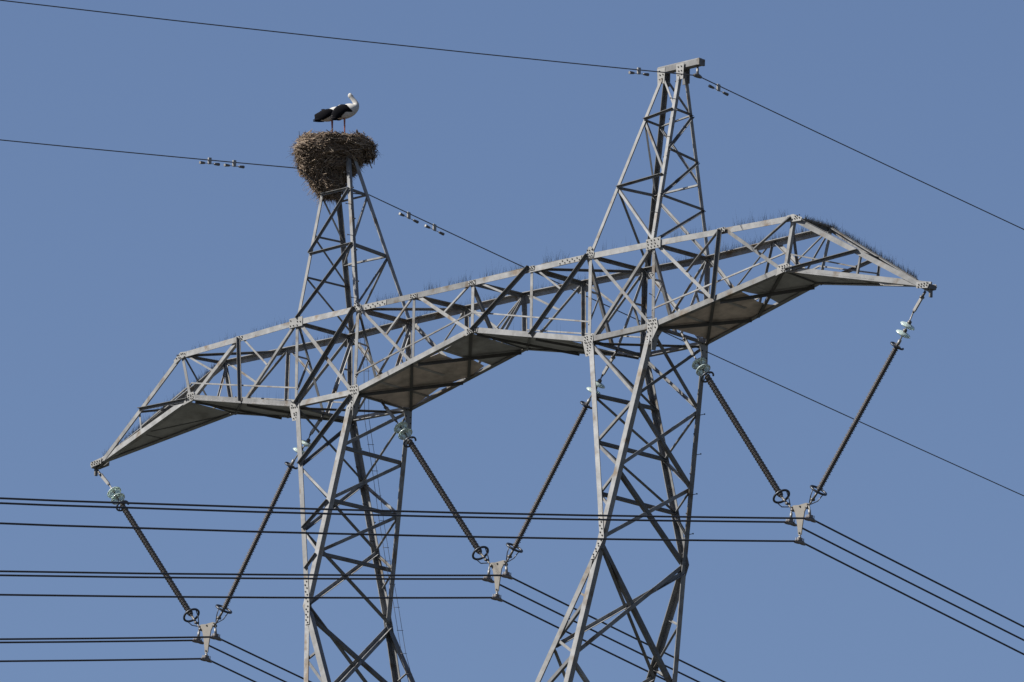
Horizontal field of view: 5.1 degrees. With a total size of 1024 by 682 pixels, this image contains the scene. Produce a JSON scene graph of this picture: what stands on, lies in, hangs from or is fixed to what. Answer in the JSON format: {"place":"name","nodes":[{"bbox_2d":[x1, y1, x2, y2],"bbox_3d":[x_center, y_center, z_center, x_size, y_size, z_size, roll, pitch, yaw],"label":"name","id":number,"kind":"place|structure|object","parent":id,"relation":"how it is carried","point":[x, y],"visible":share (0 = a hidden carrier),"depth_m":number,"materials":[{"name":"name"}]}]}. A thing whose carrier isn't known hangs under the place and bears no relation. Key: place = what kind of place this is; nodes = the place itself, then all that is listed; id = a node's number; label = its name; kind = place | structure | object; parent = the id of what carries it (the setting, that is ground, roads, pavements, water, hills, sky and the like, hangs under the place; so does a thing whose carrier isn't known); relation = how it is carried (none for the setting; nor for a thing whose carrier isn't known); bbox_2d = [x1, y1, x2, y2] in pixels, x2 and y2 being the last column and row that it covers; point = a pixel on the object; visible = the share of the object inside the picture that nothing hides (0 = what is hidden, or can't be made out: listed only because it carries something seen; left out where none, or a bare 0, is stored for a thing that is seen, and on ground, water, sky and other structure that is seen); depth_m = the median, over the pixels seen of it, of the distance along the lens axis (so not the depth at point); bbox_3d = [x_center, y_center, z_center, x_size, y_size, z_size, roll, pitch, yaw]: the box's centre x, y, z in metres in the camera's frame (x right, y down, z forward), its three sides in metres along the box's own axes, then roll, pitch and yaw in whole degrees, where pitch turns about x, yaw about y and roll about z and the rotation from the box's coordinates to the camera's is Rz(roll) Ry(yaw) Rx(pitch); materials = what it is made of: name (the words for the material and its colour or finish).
{"place":"outdoors","nodes":[
{"label":"outdoors","id":0,"kind":"place"},
{"bbox_2d":[0,0,1023,681],"label":"sky","id":1,"kind":"structure","parent":0,"point":[114,266],"materials":[{"name":"blue"}]},
{"bbox_3d":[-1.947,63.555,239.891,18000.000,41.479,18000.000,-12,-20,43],"label":"ground","id":2,"kind":"structure","parent":0,"visible":0},
{"bbox_2d":[90,58,936,681],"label":"lattice pylon","id":3,"kind":"object","parent":2,"relation":"on","point":[408,386],"visible":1,"depth_m":255.31,"materials":[{"name":"metal"}]},
{"bbox_2d":[96,470,201,630],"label":"insulator string","id":4,"kind":"object","parent":3,"relation":"hanging from","point":[115,494],"visible":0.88,"depth_m":263.02,"materials":[{"name":"ceramic"}]},
{"bbox_2d":[212,414,324,626],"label":"insulator string","id":5,"kind":"object","parent":3,"relation":"hanging from","point":[306,443],"visible":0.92,"depth_m":260.49,"materials":[{"name":"ceramic"}]},
{"bbox_2d":[192,622,221,662],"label":"yoke plate","id":6,"kind":"object","parent":5,"relation":"hanging from","point":[206,629],"visible":1,"depth_m":261.05,"materials":[{"name":"metal"}]},
{"bbox_2d":[0,658,255,681],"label":"conductor","id":7,"kind":"object","parent":6,"relation":"attached to","point":[123,660],"visible":1,"depth_m":259.02,"materials":[{"name":"metal"}]},
{"bbox_2d":[0,639,286,681],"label":"conductor","id":8,"kind":"object","parent":6,"relation":"attached to","point":[139,641],"visible":1,"depth_m":259.81,"materials":[{"name":"metal"}]},
{"bbox_2d":[0,636,311,681],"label":"conductor","id":9,"kind":"object","parent":6,"relation":"attached to","point":[150,638],"visible":0.98,"depth_m":259.28,"materials":[{"name":"metal"}]},
{"bbox_2d":[286,128,379,207],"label":"stork nest","id":10,"kind":"object","parent":3,"relation":"on","point":[320,158],"visible":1,"depth_m":260.80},
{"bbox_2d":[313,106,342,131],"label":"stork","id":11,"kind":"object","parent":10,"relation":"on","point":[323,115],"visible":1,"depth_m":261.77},
{"bbox_2d":[331,93,358,132],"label":"stork","id":12,"kind":"object","parent":10,"relation":"on","point":[343,111],"visible":1,"depth_m":261.49},
{"bbox_2d":[381,402,492,566],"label":"insulator string","id":13,"kind":"object","parent":3,"relation":"hanging from","point":[403,430],"visible":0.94,"depth_m":256.86,"materials":[{"name":"ceramic"}]},
{"bbox_2d":[0,139,1023,495],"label":"ground wire","id":14,"kind":"object","parent":3,"relation":"attached to","point":[510,261],"visible":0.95,"depth_m":264.38,"materials":[{"name":"metal"}]},
{"bbox_2d":[199,157,219,165],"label":"vibration damper","id":15,"kind":"object","parent":14,"relation":"attached to","point":[209,161],"visible":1,"depth_m":258.42,"materials":[{"name":"metal"}]},
{"bbox_2d":[224,160,244,168],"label":"vibration damper","id":16,"kind":"object","parent":14,"relation":"attached to","point":[234,164],"visible":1,"depth_m":258.97,"materials":[{"name":"metal"}]},
{"bbox_2d":[399,212,418,223],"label":"vibration damper","id":17,"kind":"object","parent":14,"relation":"attached to","point":[409,216],"visible":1,"depth_m":262.80,"materials":[{"name":"metal"}]},
{"bbox_2d":[424,224,444,235],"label":"vibration damper","id":18,"kind":"object","parent":14,"relation":"attached to","point":[434,228],"visible":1,"depth_m":263.35,"materials":[{"name":"metal"}]},
{"bbox_2d":[503,350,617,565],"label":"insulator string","id":19,"kind":"object","parent":3,"relation":"hanging from","point":[586,405],"visible":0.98,"depth_m":254.16,"materials":[{"name":"ceramic"}]},
{"bbox_2d":[483,560,512,601],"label":"yoke plate","id":20,"kind":"object","parent":19,"relation":"attached to","point":[496,567],"visible":1,"depth_m":254.77,"materials":[{"name":"metal"}]},
{"bbox_2d":[0,594,664,680],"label":"conductor","id":21,"kind":"object","parent":20,"relation":"attached to","point":[543,620],"visible":0.9,"depth_m":250.52,"materials":[{"name":"metal"}]},
{"bbox_2d":[0,574,699,681],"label":"conductor","id":22,"kind":"object","parent":20,"relation":"attached to","point":[562,615],"visible":0.93,"depth_m":251.21,"materials":[{"name":"metal"}]},
{"bbox_2d":[0,570,725,681],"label":"conductor","id":23,"kind":"object","parent":20,"relation":"attached to","point":[527,585],"visible":0.91,"depth_m":250.63,"materials":[{"name":"metal"}]},
{"bbox_2d":[693,65,701,78],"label":"wire clamp","id":24,"kind":"object","parent":3,"relation":"attached to","point":[697,75],"visible":1,"depth_m":253.48,"materials":[{"name":"metal"}]},
{"bbox_2d":[0,0,1023,229],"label":"ground wire","id":25,"kind":"object","parent":24,"relation":"hanging from","point":[512,57],"visible":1,"depth_m":249.24,"materials":[{"name":"metal"}]},
{"bbox_2d":[628,67,648,75],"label":"vibration damper","id":26,"kind":"object","parent":25,"relation":"attached to","point":[638,72],"visible":1,"depth_m":252.11,"materials":[{"name":"metal"}]},
{"bbox_2d":[708,84,728,95],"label":"vibration damper","id":27,"kind":"object","parent":25,"relation":"attached to","point":[718,88],"visible":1,"depth_m":253.90,"materials":[{"name":"metal"}]},
{"bbox_2d":[680,332,793,511],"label":"insulator string","id":28,"kind":"object","parent":3,"relation":"hanging from","point":[700,366],"visible":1,"depth_m":250.55,"materials":[{"name":"rubber"}]},
{"bbox_2d":[784,503,815,545],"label":"yoke plate","id":29,"kind":"object","parent":28,"relation":"attached to","point":[799,510],"visible":1,"depth_m":248.51,"materials":[{"name":"metal"}]},
{"bbox_2d":[0,497,1023,627],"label":"conductor","id":30,"kind":"object","parent":29,"relation":"attached to","point":[449,512],"visible":1,"depth_m":241.42,"materials":[{"name":"metal"}]},
{"bbox_2d":[0,522,1023,654],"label":"conductor","id":31,"kind":"object","parent":29,"relation":"attached to","point":[511,537],"visible":1,"depth_m":241.76,"materials":[{"name":"metal"}]},
{"bbox_2d":[0,502,1023,640],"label":"conductor","id":32,"kind":"object","parent":29,"relation":"attached to","point":[485,517],"visible":1,"depth_m":242.22,"materials":[{"name":"metal"}]},
{"bbox_2d":[805,291,925,508],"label":"insulator string","id":33,"kind":"object","parent":3,"relation":"hanging from","point":[896,346],"visible":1,"depth_m":247.80,"materials":[{"name":"rubber"}]}
]}

